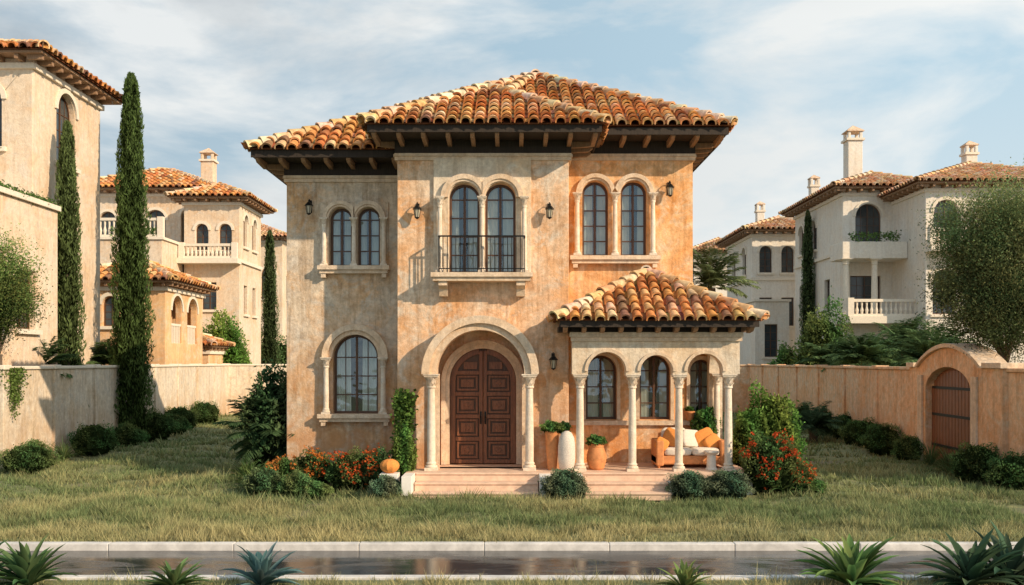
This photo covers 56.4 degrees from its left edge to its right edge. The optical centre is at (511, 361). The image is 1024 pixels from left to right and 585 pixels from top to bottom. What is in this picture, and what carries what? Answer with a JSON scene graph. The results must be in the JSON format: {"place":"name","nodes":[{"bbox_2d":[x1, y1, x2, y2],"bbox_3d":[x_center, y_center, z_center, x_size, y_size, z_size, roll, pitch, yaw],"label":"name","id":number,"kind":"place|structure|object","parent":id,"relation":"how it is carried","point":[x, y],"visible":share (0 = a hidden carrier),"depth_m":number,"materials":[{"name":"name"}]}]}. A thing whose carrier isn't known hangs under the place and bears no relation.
{"place":"outdoors","nodes":[
{"label":"outdoors","id":0,"kind":"place"},
{"bbox_2d":[1,580,1005,584],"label":"verge","id":1,"kind":"structure","parent":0,"point":[411,582],"depth_m":11.56,"materials":[{"name":"plant"}]},
{"bbox_2d":[0,533,76,584],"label":"agave plant","id":2,"kind":"object","parent":1,"relation":"on","point":[25,566],"visible":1,"depth_m":11.16,"materials":[{"name":"green plant"}]},
{"bbox_2d":[137,557,211,584],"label":"agave plant","id":3,"kind":"object","parent":1,"relation":"on","point":[176,576],"visible":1,"depth_m":11.12,"materials":[{"name":"green plant"}]},
{"bbox_2d":[219,540,303,584],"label":"agave plant","id":4,"kind":"object","parent":1,"relation":"on","point":[259,563],"visible":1,"depth_m":11.16,"materials":[{"name":"green plant"}]},
{"bbox_2d":[0,564,1018,584],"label":"verge grass","id":5,"kind":"structure","parent":1,"relation":"on","point":[526,581],"depth_m":11.47,"materials":[{"name":"plant"}]},
{"bbox_2d":[654,559,712,584],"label":"agave plant","id":6,"kind":"object","parent":1,"relation":"on","point":[684,574],"visible":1,"depth_m":11.07,"materials":[{"name":"green plant"}]},
{"bbox_2d":[789,533,905,584],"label":"agave plant","id":7,"kind":"object","parent":1,"relation":"on","point":[853,565],"visible":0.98,"depth_m":11.26,"materials":[{"name":"green plant"}]},
{"bbox_2d":[903,527,1023,584],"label":"agave plant","id":8,"kind":"object","parent":1,"relation":"on","point":[972,565],"visible":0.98,"depth_m":11.17,"materials":[{"name":"green plant"}]},
{"bbox_2d":[956,519,1023,584],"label":"agave plant","id":9,"kind":"object","parent":1,"relation":"on","point":[1017,563],"visible":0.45,"depth_m":11.30,"materials":[{"name":"green plant"}]},
{"bbox_2d":[243,69,769,318],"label":"ridge tiles","id":10,"kind":"object","parent":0,"point":[513,86],"visible":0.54,"depth_m":20.42,"materials":[{"name":"ceramic"}]},
{"bbox_2d":[0,551,1023,577],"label":"road","id":11,"kind":"structure","parent":0,"point":[479,563],"depth_m":12.92,"materials":[{"name":"asphalt"}]},
{"bbox_2d":[0,412,1023,542],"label":"lawn","id":12,"kind":"structure","parent":0,"point":[842,482],"depth_m":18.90,"materials":[{"name":"plant"}]},
{"bbox_2d":[0,223,61,364],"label":"olive tree","id":13,"kind":"object","parent":12,"relation":"on","point":[17,297],"visible":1,"depth_m":23.85,"materials":[{"name":"green plant"}]},
{"bbox_2d":[0,441,64,474],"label":"boxwood shrub","id":14,"kind":"object","parent":12,"relation":"on","point":[31,457],"visible":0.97,"depth_m":22.58,"materials":[{"name":"green plant"}]},
{"bbox_2d":[32,336,77,378],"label":"palm tree","id":15,"kind":"object","parent":12,"relation":"on","point":[50,352],"visible":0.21,"depth_m":27.39,"materials":[{"name":"green plant"}]},
{"bbox_2d":[54,120,88,405],"bbox_3d":[-13.431,-2.269,28.878,1.247,10.138,1.228,0,0,0],"label":"cypress tree","id":16,"kind":"object","parent":12,"relation":"on","point":[70,299],"visible":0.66,"depth_m":28.73,"materials":[{"name":"green plant"}]},
{"bbox_2d":[66,420,123,455],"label":"boxwood shrub","id":17,"kind":"object","parent":12,"relation":"on","point":[93,439],"visible":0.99,"depth_m":27.07,"materials":[{"name":"green plant"}]},
{"bbox_2d":[0,366,227,467],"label":"wall","id":18,"kind":"structure","parent":12,"relation":"on","point":[55,407],"depth_m":28.28,"materials":[{"name":"paint"}]},
{"bbox_2d":[0,366,31,419],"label":"climbing ivy","id":19,"kind":"object","parent":18,"relation":"attached to","point":[16,377],"visible":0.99,"depth_m":23.81,"materials":[{"name":"green plant"}]},
{"bbox_2d":[0,364,228,369],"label":"coping","id":20,"kind":"object","parent":18,"relation":"on","point":[5,367],"visible":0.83,"depth_m":28.86,"materials":[{"name":"stone"}]},
{"bbox_2d":[110,421,150,448],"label":"boxwood shrub","id":21,"kind":"object","parent":12,"relation":"on","point":[128,435],"visible":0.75,"depth_m":29.14,"materials":[{"name":"green plant"}]},
{"bbox_2d":[105,72,156,430],"bbox_3d":[-12.731,-3.470,31.986,1.679,12.541,1.693,0,0,0],"label":"cypress tree","id":22,"kind":"object","parent":12,"relation":"on","point":[130,330],"visible":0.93,"depth_m":31.73,"materials":[{"name":"green plant"}]},
{"bbox_2d":[143,408,180,441],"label":"boxwood shrub","id":23,"kind":"object","parent":12,"relation":"on","point":[161,425],"visible":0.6,"depth_m":32.48,"materials":[{"name":"green plant"}]},
{"bbox_2d":[190,399,222,424],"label":"boxwood shrub","id":24,"kind":"object","parent":12,"relation":"on","point":[208,412],"visible":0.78,"depth_m":40.66,"materials":[{"name":"green plant"}]},
{"bbox_2d":[202,308,252,363],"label":"tall shrub","id":25,"kind":"object","parent":12,"relation":"on","point":[238,355],"visible":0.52,"depth_m":48.97,"materials":[{"name":"green plant"}]},
{"bbox_2d":[212,387,294,464],"bbox_3d":[-5.640,1.686,22.074,2.545,2.252,2.640,0,0,36],"label":"palm plant","id":26,"kind":"object","parent":12,"relation":"on","point":[281,452],"visible":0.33,"depth_m":21.39,"materials":[{"name":"green plant"}]},
{"bbox_2d":[234,359,286,469],"bbox_3d":[-5.418,1.363,22.002,1.725,2.874,1.755,0,0,0],"label":"leafy shrub","id":27,"kind":"object","parent":12,"relation":"on","point":[277,417],"visible":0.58,"depth_m":21.53,"materials":[{"name":"green plant"}]},
{"bbox_2d":[241,467,280,496],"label":"boxwood shrub","id":28,"kind":"object","parent":12,"relation":"on","point":[258,481],"visible":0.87,"depth_m":18.98,"materials":[{"name":"green plant"}]},
{"bbox_2d":[275,467,312,497],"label":"boxwood shrub","id":29,"kind":"object","parent":12,"relation":"on","point":[299,480],"visible":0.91,"depth_m":18.82,"materials":[{"name":"green plant"}]},
{"bbox_2d":[286,445,332,484],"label":"flowering shrub","id":30,"kind":"object","parent":12,"relation":"on","point":[312,464],"visible":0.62,"depth_m":19.84,"materials":[{"name":"orange plant"}]},
{"bbox_2d":[287,182,396,462],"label":"wing walls","id":31,"kind":"structure","parent":12,"relation":"on","point":[320,310],"depth_m":21.20,"materials":[{"name":"paint"}]},
{"bbox_2d":[320,202,387,264],"bbox_3d":[-3.495,-2.820,21.174,1.510,1.440,0.048,0,0,0],"label":"window surround","id":32,"kind":"object","parent":31,"relation":"attached to","point":[324,205],"visible":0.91,"depth_m":21.15,"materials":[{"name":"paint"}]},
{"bbox_2d":[321,445,378,493],"bbox_3d":[-3.312,2.274,19.814,1.285,1.082,1.333,0,0,-37],"label":"flowering shrub","id":33,"kind":"object","parent":12,"relation":"on","point":[345,472],"visible":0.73,"depth_m":19.48,"materials":[{"name":"green plant"}]},
{"bbox_2d":[361,443,389,489],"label":"flowering shrub","id":34,"kind":"object","parent":12,"relation":"on","point":[374,460],"visible":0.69,"depth_m":19.37,"materials":[{"name":"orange plant"}]},
{"bbox_2d":[367,474,402,497],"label":"boxwood shrub","id":35,"kind":"object","parent":12,"relation":"on","point":[386,484],"visible":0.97,"depth_m":18.46,"materials":[{"name":"green plant"}]},
{"bbox_2d":[388,420,418,481],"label":"leafy shrub","id":36,"kind":"object","parent":12,"relation":"on","point":[401,451],"visible":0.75,"depth_m":19.52,"materials":[{"name":"green plant"}]},
{"bbox_2d":[397,161,568,488],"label":"central bay walls","id":37,"kind":"structure","parent":12,"relation":"on","point":[426,314],"depth_m":20.00,"materials":[{"name":"paint"}]},
{"bbox_2d":[438,331,523,464],"bbox_3d":[-0.650,0.715,20.600,2.100,3.030,0.600,0,0,0],"label":"door recess","id":38,"kind":"object","parent":37,"relation":"attached to","point":[457,343],"depth_m":20.75,"materials":[{"name":"paint"}]},
{"bbox_2d":[450,349,515,462],"bbox_3d":[-0.630,0.966,20.820,1.430,2.488,0.061,0,0,0],"label":"front door","id":39,"kind":"structure","parent":38,"relation":"attached to","point":[482,394],"depth_m":20.79,"materials":[{"name":"brown wood"}]},
{"bbox_2d":[55,411,912,465],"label":"lawn grass","id":40,"kind":"structure","parent":12,"relation":"on","point":[832,440],"depth_m":28.72,"materials":[{"name":"plant"}]},
{"bbox_2d":[0,453,1023,506],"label":"lawn grass","id":41,"kind":"structure","parent":12,"relation":"on","point":[877,469],"depth_m":20.22,"materials":[{"name":"plant"}]},
{"bbox_2d":[537,467,593,502],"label":"boxwood shrub","id":42,"kind":"object","parent":12,"relation":"on","point":[562,483],"visible":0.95,"depth_m":18.25,"materials":[{"name":"green plant"}]},
{"bbox_2d":[406,463,748,500],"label":"steps and terrace","id":43,"kind":"structure","parent":12,"relation":"on","point":[649,481],"depth_m":19.20,"materials":[{"name":"stone"}]},
{"bbox_2d":[389,388,418,443],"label":"climbing plant","id":44,"kind":"object","parent":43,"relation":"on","point":[404,401],"visible":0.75,"depth_m":19.79,"materials":[{"name":"green plant"}]},
{"bbox_2d":[283,153,742,468],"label":"stone trim","id":45,"kind":"structure","parent":43,"relation":"on","point":[444,338],"depth_m":20.62,"materials":[{"name":"stone"}]},
{"bbox_2d":[438,235,524,423],"bbox_3d":[-0.620,-0.620,20.170,1.790,3.940,1.240,0,0,0],"label":"ironwork","id":46,"kind":"object","parent":45,"relation":"on","point":[481,236],"visible":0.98,"depth_m":19.56,"materials":[{"name":"black metal"}]},
{"bbox_2d":[433,158,530,271],"bbox_3d":[-0.620,-3.025,19.969,2.040,2.450,0.058,0,0,0],"label":"bay window surround","id":47,"kind":"object","parent":45,"relation":"attached to","point":[481,170],"visible":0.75,"depth_m":19.94,"materials":[{"name":"paint"}]},
{"bbox_2d":[251,124,758,332],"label":"eave soffits","id":48,"kind":"object","parent":45,"relation":"on","point":[508,137],"visible":0.56,"depth_m":19.97,"materials":[{"name":"wood"}]},
{"bbox_2d":[364,90,603,123],"bbox_3d":[-0.545,-5.442,20.292,4.810,1.396,2.445,0,0,0],"label":"roof","id":49,"kind":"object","parent":48,"relation":"on","point":[491,121],"visible":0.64,"depth_m":19.15,"materials":[{"name":"ceramic"}]},
{"bbox_2d":[365,85,606,122],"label":"bay roof front","id":50,"kind":"structure","parent":49,"relation":"on","point":[445,116],"depth_m":19.51,"materials":[{"name":"ceramic"}]},
{"bbox_2d":[528,78,731,125],"bbox_3d":[2.090,-6.162,22.437,5.180,2.276,4.154,0,0,0],"label":"roof front right underlay","id":51,"kind":"object","parent":48,"relation":"on","point":[671,123],"visible":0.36,"depth_m":20.52,"materials":[{"name":"ceramic"}]},
{"bbox_2d":[518,73,737,124],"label":"roof front","id":52,"kind":"structure","parent":51,"relation":"on","point":[689,117],"depth_m":21.56,"materials":[{"name":"ceramic"}]},
{"bbox_2d":[555,281,762,320],"bbox_3d":[2.910,-1.367,19.832,4.100,1.106,1.865,0,0,0],"label":"porch roof front underlay","id":53,"kind":"object","parent":48,"relation":"on","point":[675,318],"visible":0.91,"depth_m":18.91,"materials":[{"name":"ceramic"}]},
{"bbox_2d":[556,271,769,320],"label":"porch roof front","id":54,"kind":"structure","parent":53,"relation":"on","point":[696,306],"depth_m":19.30,"materials":[{"name":"ceramic"}]},
{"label":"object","id":55,"kind":"object","parent":48,"relation":"on","visible":0},
{"bbox_2d":[250,83,528,149],"bbox_3d":[-1.719,-5.912,21.259,7.473,2.775,2.848,0,0,-34],"label":"roof","id":56,"kind":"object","parent":55,"relation":"on","point":[319,147],"visible":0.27,"depth_m":20.38,"materials":[{"name":"ceramic"}]},
{"bbox_2d":[248,74,531,149],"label":"roof front","id":57,"kind":"structure","parent":56,"relation":"on","point":[311,140],"depth_m":20.56,"materials":[{"name":"ceramic"}]},
{"bbox_2d":[319,192,736,471],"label":"columns","id":58,"kind":"structure","parent":43,"relation":"on","point":[529,380],"depth_m":19.60,"materials":[{"name":"stone"}]},
{"bbox_2d":[545,431,559,469],"bbox_3d":[0.830,1.825,19.750,0.320,0.810,0.320,0,0,0],"label":"tall terracotta pot","id":59,"kind":"object","parent":43,"relation":"on","point":[552,439],"visible":0.8,"depth_m":19.65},
{"bbox_2d":[558,431,575,470],"bbox_3d":[1.120,1.820,19.550,0.360,0.820,0.360,0,0,0],"label":"speckled urn","id":60,"kind":"object","parent":43,"relation":"on","point":[566,451],"visible":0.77,"depth_m":19.41,"materials":[{"name":"ceramic"}]},
{"bbox_2d":[586,444,606,469],"bbox_3d":[1.750,1.960,19.800,0.422,0.540,0.422,0,0,0],"label":"terracotta pot","id":61,"kind":"object","parent":43,"relation":"on","point":[596,458],"visible":0.94,"depth_m":19.65,"materials":[{"name":"ceramic"}]},
{"bbox_2d":[571,341,739,438],"bbox_3d":[2.920,0.815,20.285,3.400,2.830,1.810,0,0,0],"label":"porch arcade","id":62,"kind":"object","parent":43,"relation":"on","point":[634,353],"visible":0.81,"depth_m":19.38},
{"bbox_2d":[651,427,723,467],"bbox_3d":[3.755,1.811,20.375,1.530,0.838,0.810,0,0,0],"label":"outdoor sofa","id":63,"kind":"object","parent":43,"relation":"on","point":[696,443],"visible":0.81,"depth_m":20.11,"materials":[{"name":"fabric"}]},
{"bbox_3d":[4.250,1.975,20.920,0.440,0.510,0.440,0,0,0],"label":"terracotta pot","id":64,"kind":"object","parent":43,"relation":"on","visible":0},
{"bbox_2d":[689,406,721,433],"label":"potted plant","id":65,"kind":"object","parent":64,"relation":"on","point":[705,418],"visible":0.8,"depth_m":20.81,"materials":[{"name":"green plant"}]},
{"bbox_2d":[664,468,713,500],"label":"boxwood shrub","id":66,"kind":"object","parent":12,"relation":"on","point":[689,483],"visible":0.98,"depth_m":18.53,"materials":[{"name":"green plant"}]},
{"bbox_2d":[693,242,760,298],"bbox_3d":[6.309,-0.437,30.061,2.701,6.479,2.641,0,0,0],"label":"palm tree","id":67,"kind":"object","parent":12,"relation":"on","point":[708,265],"visible":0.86,"depth_m":29.66,"materials":[{"name":"green plant"}]},
{"bbox_2d":[705,468,755,499],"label":"boxwood shrub","id":68,"kind":"object","parent":12,"relation":"on","point":[727,483],"visible":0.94,"depth_m":18.45,"materials":[{"name":"green plant"}]},
{"bbox_2d":[732,405,771,467],"bbox_3d":[5.181,1.853,20.927,1.105,1.814,1.058,0,0,-29],"label":"leafy shrub","id":69,"kind":"object","parent":12,"relation":"on","point":[741,433],"visible":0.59,"depth_m":20.73,"materials":[{"name":"green plant"}]},
{"bbox_2d":[737,428,803,495],"bbox_3d":[5.221,2.055,19.215,1.472,1.442,1.453,0,0,0],"label":"flowering shrub","id":70,"kind":"object","parent":12,"relation":"on","point":[763,462],"visible":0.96,"depth_m":18.94,"materials":[{"name":"green plant"}]},
{"bbox_2d":[732,376,813,463],"bbox_3d":[5.844,1.547,21.382,1.808,2.536,1.616,0,0,0],"label":"leafy shrub","id":71,"kind":"object","parent":12,"relation":"on","point":[778,416],"visible":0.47,"depth_m":21.13,"materials":[{"name":"green plant"}]},
{"bbox_2d":[790,401,842,442],"bbox_3d":[9.823,2.055,31.608,2.243,1.528,2.294,0,0,0],"label":"palm plant","id":72,"kind":"object","parent":12,"relation":"on","point":[814,420],"visible":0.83,"depth_m":31.33,"materials":[{"name":"green plant"}]},
{"bbox_2d":[789,285,853,364],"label":"tall shrub","id":73,"kind":"object","parent":12,"relation":"on","point":[826,329],"visible":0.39,"depth_m":45.68,"materials":[{"name":"green plant"}]},
{"bbox_2d":[795,332,860,365],"bbox_3d":[13.413,0.795,39.885,2.468,4.019,2.813,0,0,-28],"label":"palm tree","id":74,"kind":"object","parent":12,"relation":"on","point":[817,352],"visible":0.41,"depth_m":39.70,"materials":[{"name":"green plant"}]},
{"bbox_2d":[838,417,874,446],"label":"boxwood shrub","id":75,"kind":"object","parent":12,"relation":"on","point":[854,429],"visible":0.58,"depth_m":29.36,"materials":[{"name":"green plant"}]},
{"bbox_2d":[820,330,900,372],"bbox_3d":[12.661,0.812,34.917,2.692,3.985,2.934,0,0,0],"label":"palm tree","id":76,"kind":"object","parent":12,"relation":"on","point":[862,348],"visible":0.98,"depth_m":34.67,"materials":[{"name":"green plant"}]},
{"bbox_2d":[857,422,901,455],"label":"boxwood shrub","id":77,"kind":"object","parent":12,"relation":"on","point":[876,435],"visible":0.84,"depth_m":27.33,"materials":[{"name":"green plant"}]},
{"bbox_2d":[863,310,944,361],"bbox_3d":[15.148,0.413,36.914,3.162,4.781,3.368,0,0,38],"label":"palm tree","id":78,"kind":"object","parent":12,"relation":"on","point":[913,325],"visible":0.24,"depth_m":36.49,"materials":[{"name":"green plant"}]},
{"bbox_2d":[890,433,923,460],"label":"boxwood shrub","id":79,"kind":"object","parent":12,"relation":"on","point":[904,446],"visible":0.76,"depth_m":25.58,"materials":[{"name":"green plant"}]},
{"bbox_2d":[889,329,962,366],"bbox_3d":[12.972,0.901,29.575,2.860,3.808,2.694,0,0,0],"label":"palm tree","id":80,"kind":"object","parent":12,"relation":"on","point":[923,346],"visible":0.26,"depth_m":29.38,"materials":[{"name":"green plant"}]},
{"bbox_2d":[886,317,976,366],"bbox_3d":[14.208,0.624,32.049,3.049,4.360,3.180,0,0,0],"label":"palm tree","id":81,"kind":"object","parent":12,"relation":"on","point":[920,332],"visible":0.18,"depth_m":32.02,"materials":[{"name":"green plant"}]},
{"bbox_2d":[909,157,1023,362],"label":"olive tree","id":82,"kind":"object","parent":12,"relation":"on","point":[988,255],"visible":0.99,"depth_m":22.50,"materials":[{"name":"green plant"}]},
{"bbox_2d":[947,440,999,483],"bbox_3d":[10.334,2.265,21.200,1.202,1.086,1.262,0,0,35],"label":"boxwood shrub","id":83,"kind":"object","parent":12,"relation":"on","point":[969,463],"visible":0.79,"depth_m":20.98,"materials":[{"name":"green plant"}]},
{"bbox_2d":[982,448,1023,489],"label":"boxwood shrub","id":84,"kind":"object","parent":12,"relation":"on","point":[1007,471],"visible":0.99,"depth_m":19.68,"materials":[{"name":"green plant"}]},
{"bbox_2d":[0,0,1023,245],"label":"sky","id":85,"kind":"structure","parent":0,"point":[923,80],"materials":[{"name":"blue"}]},
{"bbox_2d":[9,439,1023,527],"bbox_3d":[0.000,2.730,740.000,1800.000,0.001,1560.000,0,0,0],"label":"ground","id":86,"kind":"structure","parent":0,"point":[822,462],"depth_m":18.04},
{"bbox_2d":[0,38,121,365],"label":"neighbouring villa","id":87,"kind":"object","parent":86,"relation":"on","point":[47,89],"visible":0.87,"depth_m":28.01,"materials":[{"name":"paint"}]},
{"bbox_2d":[100,260,235,364],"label":"loggia villa","id":88,"kind":"object","parent":86,"relation":"on","point":[177,334],"visible":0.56,"depth_m":41.18,"materials":[{"name":"paint"}]},
{"bbox_2d":[100,148,277,363],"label":"terraced villa","id":89,"kind":"object","parent":86,"relation":"on","point":[208,226],"visible":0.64,"depth_m":53.16,"materials":[{"name":"paint"}]},
{"bbox_2d":[101,211,231,308],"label":"window glass","id":90,"kind":"structure","parent":89,"relation":"in","point":[223,233],"depth_m":53.21,"materials":[{"name":"glass"}]},
{"bbox_2d":[228,366,286,414],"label":"wall","id":91,"kind":"structure","parent":86,"relation":"on","point":[240,380],"depth_m":48.05,"materials":[{"name":"paint"}]},
{"bbox_2d":[261,229,280,363],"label":"cypress tree","id":92,"kind":"object","parent":86,"relation":"on","point":[269,349],"visible":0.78,"depth_m":59.80,"materials":[{"name":"green plant"}]},
{"bbox_2d":[261,223,286,344],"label":"distant villa","id":93,"kind":"object","parent":86,"relation":"on","point":[280,241],"visible":0.2,"depth_m":80.00,"materials":[{"name":"paint"}]},
{"bbox_2d":[1,575,990,579],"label":"kerb","id":94,"kind":"structure","parent":86,"relation":"on","point":[357,577],"depth_m":11.71,"materials":[{"name":"concrete"}]},
{"bbox_2d":[0,542,1016,550],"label":"kerb","id":95,"kind":"structure","parent":86,"relation":"on","point":[460,546],"depth_m":13.72,"materials":[{"name":"concrete"}]},
{"bbox_2d":[569,161,706,462],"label":"wing walls","id":96,"kind":"structure","parent":86,"relation":"on","point":[674,230],"depth_m":21.20,"materials":[{"name":"paint"}]},
{"bbox_2d":[255,132,754,332],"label":"rafter tail blocks","id":97,"kind":"structure","parent":96,"relation":"attached to","point":[584,149],"depth_m":20.48,"materials":[{"name":"brown wood"}]},
{"bbox_2d":[331,182,706,418],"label":"window frames","id":98,"kind":"structure","parent":96,"relation":"attached to","point":[594,241],"depth_m":21.36,"materials":[{"name":"metal"}]},
{"bbox_2d":[334,186,706,416],"bbox_3d":[-0.150,-1.355,23.360,9.221,5.310,6.201,0,0,0],"label":"window glass","id":99,"kind":"object","parent":96,"relation":"attached to","point":[588,249],"visible":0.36,"depth_m":21.45,"materials":[{"name":"glass"}]},
{"bbox_2d":[340,185,722,431],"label":"dark rooms","id":100,"kind":"object","parent":96,"relation":"attached to","point":[360,367],"visible":0.02,"depth_m":22.11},
{"bbox_2d":[723,366,747,412],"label":"wall","id":101,"kind":"structure","parent":86,"relation":"on","point":[740,392],"depth_m":50.01,"materials":[{"name":"paint"}]},
{"bbox_2d":[713,201,794,364],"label":"white side villa","id":102,"kind":"object","parent":86,"relation":"on","point":[765,248],"visible":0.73,"depth_m":61.00,"materials":[{"name":"paint"}]},
{"bbox_2d":[760,247,791,355],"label":"window glass","id":103,"kind":"structure","parent":102,"relation":"in","point":[764,264],"depth_m":61.22,"materials":[{"name":"glass"}]},
{"bbox_2d":[798,210,815,358],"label":"cypress tree","id":104,"kind":"object","parent":86,"relation":"on","point":[807,285],"visible":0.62,"depth_m":54.46,"materials":[{"name":"green plant"}]},
{"bbox_2d":[748,366,1023,455],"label":"wall","id":105,"kind":"structure","parent":86,"relation":"on","point":[881,396],"depth_m":31.24,"materials":[{"name":"paint"}]},
{"bbox_2d":[748,364,1023,372],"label":"coping","id":106,"kind":"object","parent":105,"relation":"on","point":[1019,370],"visible":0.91,"depth_m":31.93,"materials":[{"name":"stone"}]},
{"bbox_2d":[906,343,1023,460],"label":"garden gate","id":107,"kind":"structure","parent":105,"relation":"attached to","point":[958,396],"depth_m":23.47,"materials":[{"name":"paint"}]},
{"bbox_2d":[778,126,1023,363],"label":"white balcony villa","id":108,"kind":"object","parent":86,"relation":"on","point":[870,281],"visible":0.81,"depth_m":49.35,"materials":[{"name":"paint"}]},
{"bbox_2d":[802,200,959,342],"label":"window frames","id":109,"kind":"structure","parent":108,"relation":"in","point":[944,201],"depth_m":50.20,"materials":[{"name":"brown wood"}]},
{"bbox_2d":[803,202,1019,312],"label":"window glass","id":110,"kind":"structure","parent":108,"relation":"in","point":[860,280],"depth_m":50.21,"materials":[{"name":"glass"}]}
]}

